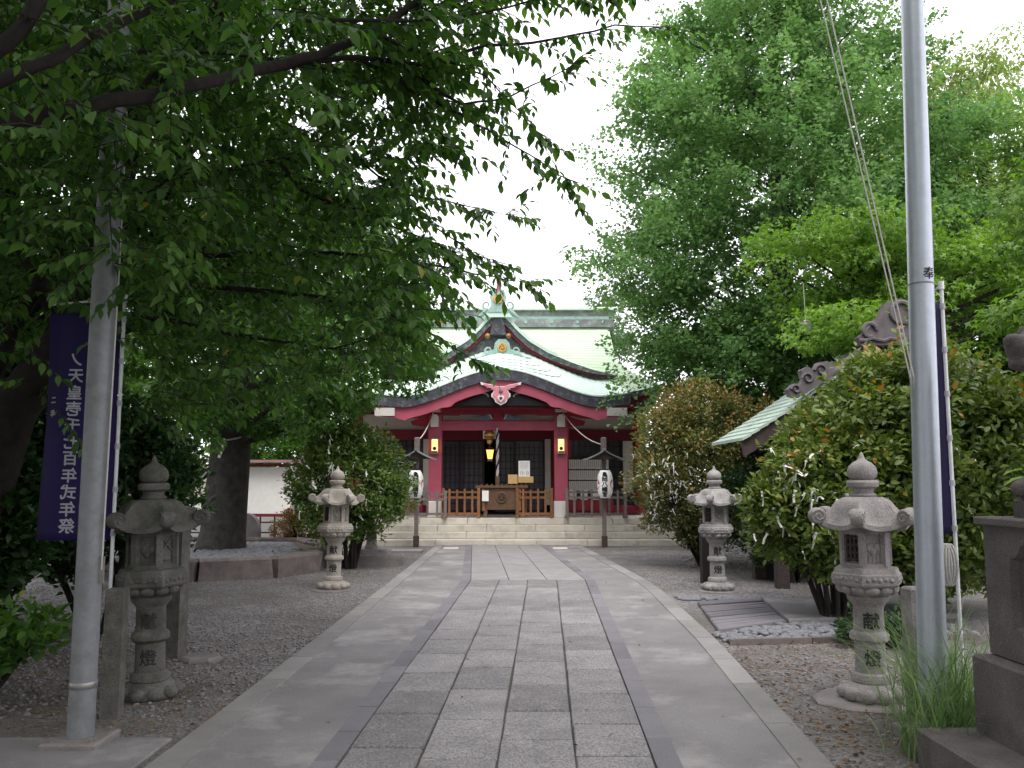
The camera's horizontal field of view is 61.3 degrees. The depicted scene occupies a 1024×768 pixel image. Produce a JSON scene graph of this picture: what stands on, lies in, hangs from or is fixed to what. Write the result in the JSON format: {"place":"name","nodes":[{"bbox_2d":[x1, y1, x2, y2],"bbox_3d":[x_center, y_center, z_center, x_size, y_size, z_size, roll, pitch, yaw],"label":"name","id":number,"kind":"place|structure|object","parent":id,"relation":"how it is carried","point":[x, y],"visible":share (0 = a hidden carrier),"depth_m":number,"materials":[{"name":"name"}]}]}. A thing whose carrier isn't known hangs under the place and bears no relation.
{"place":"outdoors","nodes":[
{"label":"outdoors","id":0,"kind":"place"},
{"bbox_2d":[144,545,834,767],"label":"approach path","id":1,"kind":"structure","parent":0,"point":[417,659],"depth_m":6.59,"materials":[{"name":"grey stone"}]},
{"bbox_2d":[0,485,990,767],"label":"ground","id":2,"kind":"structure","parent":0,"point":[176,727],"depth_m":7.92,"materials":[{"name":"grey gravel"}]},
{"bbox_2d":[1,364,46,603],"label":"dark shrub","id":3,"kind":"object","parent":2,"relation":"on","point":[42,416],"depth_m":8.88,"materials":[{"name":"green plant"}]},
{"bbox_2d":[0,441,64,617],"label":"dark shrub","id":4,"kind":"object","parent":2,"relation":"on","point":[23,550],"visible":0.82,"depth_m":7.55,"materials":[{"name":"green plant"}]},
{"bbox_2d":[0,590,72,687],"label":"leafy shrub","id":5,"kind":"object","parent":2,"relation":"on","point":[37,633],"visible":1,"depth_m":6.19,"materials":[{"name":"green plant"}]},
{"bbox_2d":[0,738,171,767],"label":"concrete apron","id":6,"kind":"object","parent":2,"relation":"on","point":[112,753],"visible":0.67,"depth_m":5.00,"materials":[{"name":"grey concrete"}]},
{"bbox_2d":[37,0,132,750],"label":"flagpole","id":7,"kind":"object","parent":6,"relation":"on","point":[80,733],"visible":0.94,"depth_m":5.35,"materials":[{"name":"metal"}]},
{"bbox_2d":[53,294,127,588],"bbox_3d":[-3.210,0.812,6.399,0.582,3.000,0.040,0,-6,0],"label":"banner pole","id":8,"kind":"object","parent":2,"relation":"on","point":[117,454],"visible":0.4,"depth_m":6.44,"materials":[{"name":"white metal"}]},
{"bbox_2d":[36,313,126,540],"bbox_3d":[-3.224,0.304,6.449,0.605,1.700,0.109,-1,-6,5],"label":"banner","id":9,"kind":"object","parent":8,"relation":"attached to","point":[58,508],"visible":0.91,"depth_m":6.45,"materials":[{"name":"purple fabric"}]},
{"bbox_2d":[99,587,129,719],"bbox_3d":[-2.720,1.834,5.914,0.120,0.860,0.120,1,-6,-6],"label":"stone post","id":10,"kind":"object","parent":2,"relation":"on","point":[114,653],"visible":1,"depth_m":5.87,"materials":[{"name":"grey stone"}]},
{"bbox_2d":[26,384,219,634],"bbox_3d":[-4.313,1.309,9.198,2.287,2.657,2.069,0,-6,0],"label":"dark shrub","id":11,"kind":"object","parent":2,"relation":"on","point":[181,464],"visible":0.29,"depth_m":9.04,"materials":[{"name":"green plant"}]},
{"bbox_2d":[104,433,208,572],"bbox_3d":[-5.621,1.764,12.868,2.170,2.562,1.602,0,-6,0],"label":"yellow tipped shrub","id":12,"kind":"object","parent":2,"relation":"on","point":[197,486],"visible":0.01,"depth_m":13.01,"materials":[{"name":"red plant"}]},
{"bbox_2d":[106,455,209,702],"bbox_3d":[-2.716,1.435,6.518,0.825,1.792,0.776,0,-6,-14],"label":"stone lantern","id":13,"kind":"object","parent":2,"relation":"on","point":[153,523],"visible":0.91,"depth_m":6.38,"materials":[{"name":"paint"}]},
{"bbox_2d":[165,506,190,658],"bbox_3d":[-3.080,1.809,7.949,0.150,1.360,0.150,-1,-6,9],"label":"stone post","id":14,"kind":"object","parent":2,"relation":"on","point":[176,616],"visible":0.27,"depth_m":7.86,"materials":[{"name":"grey stone"}]},
{"bbox_2d":[52,537,326,581],"bbox_3d":[-5.326,3.254,16.348,3.994,0.407,5.543,0,-6,0],"label":"tree bed","id":15,"kind":"object","parent":2,"relation":"on","point":[310,559],"visible":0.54,"depth_m":14.04,"materials":[{"name":"gravel"},{"name":"stone"}]},
{"bbox_2d":[106,542,302,558],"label":"bed pebbles","id":16,"kind":"object","parent":15,"relation":"on","point":[253,549],"visible":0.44,"depth_m":15.83,"materials":[{"name":"grey gravel"}]},
{"bbox_2d":[116,201,456,549],"bbox_3d":[-5.244,-0.446,16.609,8.538,7.453,5.508,0,-6,0],"label":"tree","id":17,"kind":"object","parent":15,"relation":"on","point":[224,527],"visible":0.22,"depth_m":15.93,"materials":[{"name":"green plant"}]},
{"bbox_2d":[178,652,222,664],"bbox_3d":[-2.770,2.453,7.726,0.380,0.050,0.390,0,-6,0],"label":"flat stone","id":18,"kind":"object","parent":2,"relation":"on","point":[200,658],"visible":0.95,"depth_m":7.64,"materials":[{"name":"grey stone"}]},
{"bbox_2d":[0,0,422,377],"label":"cherry tree","id":19,"kind":"object","parent":2,"relation":"on","point":[37,310],"visible":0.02,"depth_m":9.99,"materials":[{"name":"green plant"}]},
{"bbox_2d":[191,517,279,536],"bbox_3d":[-7.200,3.898,24.215,4.500,0.800,0.435,0,-6,0],"label":"grid fence","id":20,"kind":"object","parent":2,"relation":"on","point":[264,522],"visible":0.02,"depth_m":24.38,"materials":[{"name":"paint"}]},
{"bbox_2d":[141,314,339,466],"bbox_3d":[-9.483,0.716,29.137,8.157,8.229,7.491,0,-6,0],"label":"tree","id":21,"kind":"object","parent":2,"relation":"on","point":[258,412],"visible":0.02,"depth_m":27.52,"materials":[{"name":"green plant"}]},
{"bbox_2d":[246,513,260,536],"bbox_3d":[-6.050,3.365,19.648,0.620,0.850,0.240,0,-6,0],"label":"stone stele","id":22,"kind":"object","parent":2,"relation":"on","point":[253,527],"visible":0.43,"depth_m":19.55,"materials":[{"name":"grey stone"}]},
{"bbox_2d":[186,460,330,516],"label":"white plaster wall","id":23,"kind":"structure","parent":2,"relation":"on","point":[265,499],"depth_m":23.29,"materials":[{"name":"white paint"}]},
{"bbox_2d":[206,416,349,481],"bbox_3d":[-7.119,2.730,26.808,4.906,3.739,2.242,0,-6,0],"label":"leafy shrub","id":24,"kind":"object","parent":2,"relation":"on","point":[281,448],"visible":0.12,"depth_m":26.40,"materials":[{"name":"green plant"}]},
{"bbox_2d":[211,293,368,485],"bbox_3d":[-6.969,0.530,30.157,7.072,8.823,6.052,0,-6,0],"label":"tree","id":25,"kind":"object","parent":2,"relation":"on","point":[303,401],"visible":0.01,"depth_m":28.38,"materials":[{"name":"green plant"}]},
{"bbox_2d":[266,505,322,539],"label":"azalea bush","id":26,"kind":"object","parent":2,"relation":"on","point":[284,526],"visible":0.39,"depth_m":19.30,"materials":[{"name":"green plant"}]},
{"bbox_2d":[310,587,354,592],"bbox_3d":[-2.628,3.005,12.642,0.647,0.030,0.673,5,-8,-37],"label":"lantern footing","id":27,"kind":"object","parent":2,"relation":"on","point":[318,590],"visible":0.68,"depth_m":12.40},
{"bbox_2d":[308,466,364,589],"bbox_3d":[-2.605,2.106,12.754,0.818,1.792,0.801,1,-7,-3],"label":"stone lantern","id":28,"kind":"object","parent":27,"relation":"on","point":[335,527],"visible":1,"depth_m":12.62,"materials":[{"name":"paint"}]},
{"bbox_2d":[277,414,420,568],"bbox_3d":[-2.965,1.935,15.915,2.640,2.902,2.475,0,-6,0],"label":"green bush","id":29,"kind":"object","parent":2,"relation":"on","point":[391,499],"visible":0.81,"depth_m":15.51,"materials":[{"name":"green plant"}]},
{"bbox_2d":[0,0,707,534],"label":"cherry tree","id":30,"kind":"object","parent":2,"relation":"on","point":[408,68],"visible":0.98,"depth_m":6.42,"materials":[{"name":"green plant"}]},
{"bbox_2d":[357,548,404,566],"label":"stone plinth","id":31,"kind":"structure","parent":2,"relation":"on","point":[382,557],"depth_m":16.01,"materials":[{"name":"grey stone"}]},
{"bbox_2d":[364,429,392,548],"bbox_3d":[-2.660,1.972,16.483,0.760,2.300,0.658,0,-6,0],"label":"stone lantern","id":32,"kind":"object","parent":31,"relation":"on","point":[369,545],"visible":0.17,"depth_m":16.30,"materials":[{"name":"stone"}]},
{"bbox_2d":[342,549,423,552],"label":"stepping slab","id":33,"kind":"structure","parent":2,"relation":"on","point":[407,550],"depth_m":19.11,"materials":[{"name":"stone"}]},
{"bbox_2d":[400,437,437,546],"bbox_3d":[-2.300,2.612,20.789,1.000,2.660,0.580,0,-6,0],"label":"roofed post","id":34,"kind":"object","parent":2,"relation":"on","point":[416,454],"visible":0.84,"depth_m":20.73,"materials":[{"name":"grey wood"}]},
{"bbox_2d":[407,464,422,499],"bbox_3d":[-2.300,2.321,20.598,0.383,0.865,0.381,0,-6,0],"label":"paper lantern","id":35,"kind":"object","parent":34,"relation":"hanging from","point":[418,475],"visible":0.69,"depth_m":20.46,"materials":[{"name":"paper"}]},
{"bbox_2d":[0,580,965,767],"bbox_3d":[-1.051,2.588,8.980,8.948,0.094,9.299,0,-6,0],"label":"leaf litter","id":36,"kind":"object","parent":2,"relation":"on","point":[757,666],"visible":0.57,"depth_m":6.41,"materials":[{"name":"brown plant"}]},
{"bbox_2d":[277,511,696,545],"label":"stone steps","id":37,"kind":"structure","parent":2,"relation":"on","point":[511,529],"depth_m":21.77,"materials":[{"name":"beige stone"}]},
{"bbox_2d":[384,489,422,512],"bbox_3d":[-3.150,3.294,24.687,1.200,0.780,0.040,0,-6,0],"label":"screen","id":38,"kind":"object","parent":37,"relation":"on","point":[420,509],"visible":0.18,"depth_m":24.64,"materials":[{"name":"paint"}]},
{"bbox_2d":[389,490,447,517],"bbox_3d":[-2.415,3.093,22.244,1.490,0.700,0.420,0,-6,0],"label":"wooden barrier","id":39,"kind":"object","parent":37,"relation":"on","point":[427,513],"visible":0.55,"depth_m":22.20,"materials":[{"name":"brown wood"}]},
{"bbox_2d":[441,488,480,517],"bbox_3d":[-1.325,3.082,22.417,1.010,0.760,0.420,0,-6,0],"label":"wooden barrier","id":40,"kind":"object","parent":37,"relation":"on","point":[457,497],"visible":0.91,"depth_m":22.38,"materials":[{"name":"brown wood"}]},
{"bbox_2d":[337,280,659,516],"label":"shrine hall","id":41,"kind":"structure","parent":37,"relation":"on","point":[553,361],"depth_m":24.98,"materials":[{"name":"red paint"}]},
{"bbox_2d":[362,440,422,501],"bbox_3d":[-3.450,2.581,25.330,1.900,1.950,0.050,0,-6,0],"label":"window pane","id":42,"kind":"structure","parent":41,"relation":"in","point":[403,442],"depth_m":25.38,"materials":[{"name":"grey glass"}]},
{"bbox_2d":[431,436,438,453],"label":"wall lantern","id":43,"kind":"object","parent":41,"relation":"attached to","point":[434,444],"depth_m":22.67,"materials":[{"name":"yellow metal"}]},
{"bbox_2d":[442,440,460,511],"bbox_3d":[-1.950,2.665,25.183,0.910,2.110,0.066,0,-6,0],"label":"lattice door","id":44,"kind":"structure","parent":41,"relation":"in","point":[451,461],"depth_m":25.20,"materials":[{"name":"paint"}]},
{"bbox_2d":[461,440,484,511],"bbox_3d":[-1.260,2.674,25.262,0.910,2.110,0.066,0,-6,0],"label":"lattice door","id":45,"kind":"structure","parent":41,"relation":"in","point":[472,451],"depth_m":25.29,"materials":[{"name":"paint"}]},
{"bbox_2d":[483,430,495,443],"bbox_3d":[-0.600,1.282,22.949,0.340,0.640,0.330,0,-6,0],"label":"shrine bell","id":46,"kind":"object","parent":41,"relation":"hanging from","point":[489,436],"visible":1,"depth_m":22.85,"materials":[{"name":"gold metal"}]},
{"bbox_2d":[485,446,494,460],"bbox_3d":[-0.620,1.720,24.359,0.320,0.920,0.277,0,-6,0],"label":"hanging lantern","id":47,"kind":"object","parent":41,"relation":"hanging from","point":[489,449],"visible":0.89,"depth_m":24.26,"materials":[{"name":"yellow glass"}]},
{"bbox_2d":[495,428,499,485],"bbox_3d":[-0.380,1.981,22.700,0.124,1.656,0.107,0,-6,0],"label":"bell rope","id":48,"kind":"object","parent":41,"relation":"hanging from","point":[497,478],"visible":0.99,"depth_m":22.68,"materials":[{"name":"white fabric"}]},
{"bbox_2d":[495,440,513,511],"bbox_3d":[-0.040,2.674,25.262,0.910,2.110,0.066,0,-6,0],"label":"lattice door","id":49,"kind":"structure","parent":41,"relation":"in","point":[506,447],"depth_m":25.32,"materials":[{"name":"paint"}]},
{"bbox_2d":[514,440,544,511],"bbox_3d":[0.500,2.665,25.183,0.910,2.110,0.066,0,-6,0],"label":"lattice door","id":50,"kind":"structure","parent":41,"relation":"in","point":[533,451],"depth_m":25.22,"materials":[{"name":"paint"}]},
{"bbox_2d":[557,436,564,453],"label":"wall lantern","id":51,"kind":"object","parent":41,"relation":"attached to","point":[560,444],"depth_m":22.66,"materials":[{"name":"yellow metal"}]},
{"bbox_2d":[569,458,608,490],"bbox_3d":[2.224,2.629,25.037,1.159,0.980,0.052,0,-6,0],"label":"sheet rack","id":52,"kind":"object","parent":41,"relation":"attached to","point":[583,474],"visible":0.77,"depth_m":25.03,"materials":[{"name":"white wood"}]},
{"bbox_2d":[571,440,634,504],"bbox_3d":[2.650,2.581,25.330,1.900,1.950,0.050,0,-6,0],"label":"window pane","id":53,"kind":"structure","parent":41,"relation":"in","point":[585,451],"depth_m":25.36,"materials":[{"name":"grey glass"}]},
{"bbox_2d":[475,484,527,517],"bbox_3d":[-0.270,3.069,22.768,1.360,0.865,0.745,0,-6,0],"label":"offering box","id":54,"kind":"object","parent":37,"relation":"on","point":[502,497],"visible":0.98,"depth_m":22.45,"materials":[{"name":"brown wood"}]},
{"bbox_2d":[482,491,488,500],"bbox_3d":[-0.690,2.897,22.377,0.170,0.270,0.008,0,-6,0],"label":"paper notice","id":55,"kind":"object","parent":54,"relation":"attached to","point":[485,495],"visible":1,"depth_m":22.37,"materials":[{"name":"white paper"}]},
{"bbox_2d":[508,475,517,483],"bbox_3d":[0.020,2.496,22.663,0.250,0.240,0.030,0,-15,0],"label":"wooden tablet","id":56,"kind":"object","parent":54,"relation":"on","point":[512,479],"visible":1,"depth_m":22.65,"materials":[{"name":"brown wood"}]},
{"bbox_2d":[518,461,532,517],"bbox_3d":[0.360,2.785,22.681,0.400,1.530,0.200,0,-6,0],"label":"stand sign","id":57,"kind":"object","parent":37,"relation":"on","point":[524,476],"visible":0.98,"depth_m":22.69,"materials":[{"name":"white wood"}]},
{"bbox_2d":[515,488,553,517],"bbox_3d":[0.580,3.082,22.417,0.980,0.760,0.420,0,-6,0],"label":"wooden barrier","id":58,"kind":"object","parent":37,"relation":"on","point":[545,497],"visible":1,"depth_m":22.38,"materials":[{"name":"brown wood"}]},
{"bbox_2d":[568,490,613,509],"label":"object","id":59,"kind":"object","parent":37,"relation":"on","point":[587,504],"visible":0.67,"depth_m":24.65,"materials":[{"name":"paint"}]},
{"bbox_2d":[565,488,627,517],"bbox_3d":[2.165,3.064,22.248,1.590,0.760,0.420,0,-6,0],"label":"wooden barrier","id":60,"kind":"object","parent":37,"relation":"on","point":[591,497],"visible":0.9,"depth_m":22.21,"materials":[{"name":"brown wood"}]},
{"bbox_2d":[582,437,625,546],"bbox_3d":[2.220,2.612,20.789,1.000,2.660,0.580,0,-6,0],"label":"roofed post","id":61,"kind":"object","parent":2,"relation":"on","point":[603,454],"visible":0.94,"depth_m":20.73,"materials":[{"name":"grey wood"}]},
{"bbox_2d":[561,411,600,444],"bbox_3d":[1.738,1.064,21.819,0.026,1.031,1.877,4,-7,-31],"label":"power cable","id":62,"kind":"object","parent":61,"relation":"attached to","point":[577,430],"visible":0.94,"depth_m":21.87,"materials":[{"name":"white plastic"}]},
{"bbox_2d":[597,463,612,499],"bbox_3d":[2.220,2.321,20.598,0.382,0.865,0.382,0,-6,0],"label":"paper lantern","id":63,"kind":"object","parent":61,"relation":"hanging from","point":[605,484],"visible":1,"depth_m":20.45,"materials":[{"name":"paper"}]},
{"bbox_2d":[576,286,638,365],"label":"tree","id":64,"kind":"object","parent":2,"relation":"on","point":[618,318],"visible":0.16,"depth_m":48.24,"materials":[{"name":"green plant"}]},
{"bbox_2d":[618,373,765,566],"bbox_3d":[3.691,1.593,16.341,3.337,3.673,3.060,0,-6,0],"label":"brownish bush","id":65,"kind":"object","parent":2,"relation":"on","point":[683,432],"visible":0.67,"depth_m":15.88,"materials":[{"name":"green plant"}]},
{"bbox_2d":[699,518,709,582],"bbox_3d":[3.060,2.606,13.495,0.220,1.000,0.200,0,-6,0],"label":"stone post","id":66,"kind":"object","parent":2,"relation":"on","point":[704,561],"visible":0.36,"depth_m":13.40,"materials":[{"name":"grey stone"}]},
{"bbox_2d":[698,588,738,593],"bbox_3d":[2.976,2.989,12.492,0.584,0.030,0.606,5,-8,-37],"label":"lantern footing","id":67,"kind":"object","parent":2,"relation":"on","point":[733,591],"visible":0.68,"depth_m":12.29,"materials":[{"name":"grey stone"}]},
{"bbox_2d":[687,466,742,590],"bbox_3d":[2.969,2.087,12.585,0.818,1.792,0.801,-1,-6,6],"label":"stone lantern","id":68,"kind":"object","parent":67,"relation":"on","point":[715,528],"visible":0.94,"depth_m":12.45,"materials":[{"name":"stone"}]},
{"bbox_2d":[708,390,784,541],"bbox_3d":[4.944,1.730,15.808,2.936,3.286,2.557,0,-6,0],"label":"brownish bush","id":69,"kind":"object","parent":2,"relation":"on","point":[760,405],"visible":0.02,"depth_m":15.66,"materials":[{"name":"green plant"}]},
{"bbox_2d":[720,434,804,582],"bbox_3d":[4.396,1.877,13.747,2.392,2.539,1.776,0,-6,0],"label":"dark shrub","id":70,"kind":"object","parent":2,"relation":"on","point":[738,478],"visible":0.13,"depth_m":13.75,"materials":[{"name":"green plant"}]},
{"bbox_2d":[556,0,1023,485],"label":"ginkgo tree","id":71,"kind":"object","parent":2,"relation":"on","point":[716,342],"visible":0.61,"depth_m":18.70,"materials":[{"name":"green plant"}]},
{"bbox_2d":[731,407,913,620],"bbox_3d":[3.717,1.510,10.031,2.227,2.449,1.940,0,-6,0],"label":"red tipped bush","id":72,"kind":"object","parent":2,"relation":"on","point":[821,556],"visible":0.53,"depth_m":9.70,"materials":[{"name":"green plant"}]},
{"bbox_2d":[794,469,805,480],"bbox_3d":[3.175,1.007,9.526,0.034,0.127,0.123,7,-6,-44],"label":"paper fortune","id":73,"kind":"object","parent":72,"relation":"attached to","point":[795,477],"visible":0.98,"depth_m":9.55,"materials":[{"name":"white paper"}]},
{"bbox_2d":[811,532,818,548],"bbox_3d":[3.284,1.703,9.412,0.031,0.188,0.061,10,9,-32],"label":"paper fortune","id":74,"kind":"object","parent":72,"relation":"attached to","point":[814,536],"visible":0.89,"depth_m":9.40,"materials":[{"name":"white paper"}]},
{"bbox_2d":[674,594,979,642],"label":"cobbles","id":75,"kind":"object","parent":2,"relation":"on","point":[801,629],"visible":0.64,"depth_m":9.12,"materials":[{"name":"grey stone"}]},
{"bbox_2d":[729,633,978,645],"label":"edging stones","id":76,"kind":"object","parent":2,"relation":"on","point":[771,641],"visible":0.56,"depth_m":8.48,"materials":[{"name":"grey stone"}]},
{"bbox_2d":[811,687,905,715],"bbox_3d":[2.548,2.298,6.276,0.699,0.030,0.718,5,-8,-39],"label":"lantern footing","id":77,"kind":"object","parent":2,"relation":"on","point":[829,697],"visible":0.45,"depth_m":6.10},
{"bbox_2d":[808,452,913,704],"bbox_3d":[2.620,1.398,6.385,0.818,1.792,0.801,-1,-6,11],"label":"stone lantern","id":78,"kind":"object","parent":77,"relation":"on","point":[863,520],"visible":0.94,"depth_m":6.25,"materials":[{"name":"stone"}]},
{"bbox_2d":[762,597,957,622],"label":"flat stone slabs","id":79,"kind":"structure","parent":2,"relation":"on","point":[788,610],"depth_m":10.37,"materials":[{"name":"stone"}]},
{"bbox_2d":[712,298,1011,588],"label":"pavilion","id":80,"kind":"structure","parent":2,"relation":"on","point":[878,332],"depth_m":12.72,"materials":[{"name":"green metal"}]},
{"bbox_2d":[833,602,902,648],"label":"leafy shrub","id":81,"kind":"object","parent":2,"relation":"on","point":[843,625],"visible":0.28,"depth_m":8.30,"materials":[{"name":"green plant"}]},
{"bbox_2d":[730,193,1023,379],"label":"maple tree","id":82,"kind":"object","parent":2,"relation":"on","point":[852,301],"visible":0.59,"depth_m":14.76,"materials":[{"name":"green plant"}]},
{"bbox_2d":[799,284,811,332],"bbox_3d":[4.825,-1.260,14.271,0.220,0.860,0.117,0,-6,0],"label":"round reflector","id":83,"kind":"object","parent":82,"relation":"hanging from","point":[806,322],"visible":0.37,"depth_m":14.19,"materials":[{"name":"grey metal"}]},
{"bbox_2d":[819,0,949,749],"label":"flagpole","id":84,"kind":"object","parent":2,"relation":"on","point":[928,528],"visible":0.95,"depth_m":5.50,"materials":[{"name":"metal"}]},
{"bbox_2d":[944,543,958,586],"bbox_3d":[2.797,1.160,5.538,0.107,0.274,0.059,0,-6,0],"label":"rope coil","id":85,"kind":"object","parent":84,"relation":"hanging from","point":[951,570],"visible":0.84,"depth_m":5.51,"materials":[{"name":"white fabric"}]},
{"bbox_2d":[750,325,1023,603],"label":"red tipped bush","id":86,"kind":"object","parent":2,"relation":"on","point":[987,426],"visible":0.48,"depth_m":9.74,"materials":[{"name":"green plant"}]},
{"bbox_2d":[795,581,989,767],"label":"grass clump","id":87,"kind":"object","parent":2,"relation":"on","point":[962,713],"visible":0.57,"depth_m":5.17,"materials":[{"name":"green plant"}]},
{"bbox_2d":[900,586,917,721],"bbox_3d":[2.730,1.813,5.815,0.130,0.880,0.130,1,-6,-6],"label":"stone post","id":88,"kind":"object","parent":2,"relation":"on","point":[908,599],"visible":0.36,"depth_m":5.81,"materials":[{"name":"grey stone"}]},
{"bbox_2d":[834,86,1023,364],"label":"tree","id":89,"kind":"object","parent":2,"relation":"on","point":[1005,158],"visible":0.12,"depth_m":19.35,"materials":[{"name":"green plant"}]},
{"bbox_2d":[857,17,1023,294],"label":"tree","id":90,"kind":"object","parent":2,"relation":"on","point":[996,69],"visible":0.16,"depth_m":26.92,"materials":[{"name":"green plant"}]},
{"bbox_2d":[934,281,964,696],"bbox_3d":[3.263,0.788,6.592,0.042,3.090,0.521,-1,-6,5],"label":"banner pole","id":91,"kind":"object","parent":2,"relation":"on","point":[940,287],"visible":0.72,"depth_m":6.37,"materials":[{"name":"white metal"}]},
{"bbox_2d":[935,301,957,534],"bbox_3d":[3.266,0.263,6.671,0.040,1.750,0.562,-1,-6,6],"label":"banner","id":92,"kind":"object","parent":91,"relation":"attached to","point":[949,527],"visible":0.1,"depth_m":6.50,"materials":[{"name":"blue fabric"}]},
{"bbox_2d":[917,497,1023,767],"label":"statue pedestal","id":93,"kind":"object","parent":2,"relation":"on","point":[998,677],"visible":1,"depth_m":4.61,"materials":[{"name":"stone"}]},
{"bbox_2d":[1003,326,1023,497],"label":"guardian lion statue","id":94,"kind":"object","parent":93,"relation":"on","point":[1014,347],"visible":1,"depth_m":4.63,"materials":[{"name":"stone"}]},
{"bbox_2d":[964,154,1023,336],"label":"maple tree","id":95,"kind":"object","parent":2,"relation":"on","point":[1010,320],"visible":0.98,"depth_m":8.55,"materials":[{"name":"green plant"}]},
{"bbox_2d":[966,297,1023,515],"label":"tree","id":96,"kind":"object","parent":2,"relation":"on","point":[1008,368],"depth_m":15.45,"materials":[{"name":"green plant"}]},
{"bbox_2d":[1003,443,1023,485],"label":"leafy sprig","id":97,"kind":"object","parent":2,"relation":"on","point":[1013,479],"visible":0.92,"depth_m":5.13,"materials":[{"name":"green plant"}]},
{"bbox_2d":[3,0,1023,483],"label":"sky","id":98,"kind":"structure","parent":0,"point":[565,118],"materials":[{"name":"white"}]},
{"bbox_2d":[697,598,785,632],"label":"plank paving","id":99,"kind":"structure","parent":0,"point":[730,615],"depth_m":10.07,"materials":[{"name":"grey wood"}]}
]}

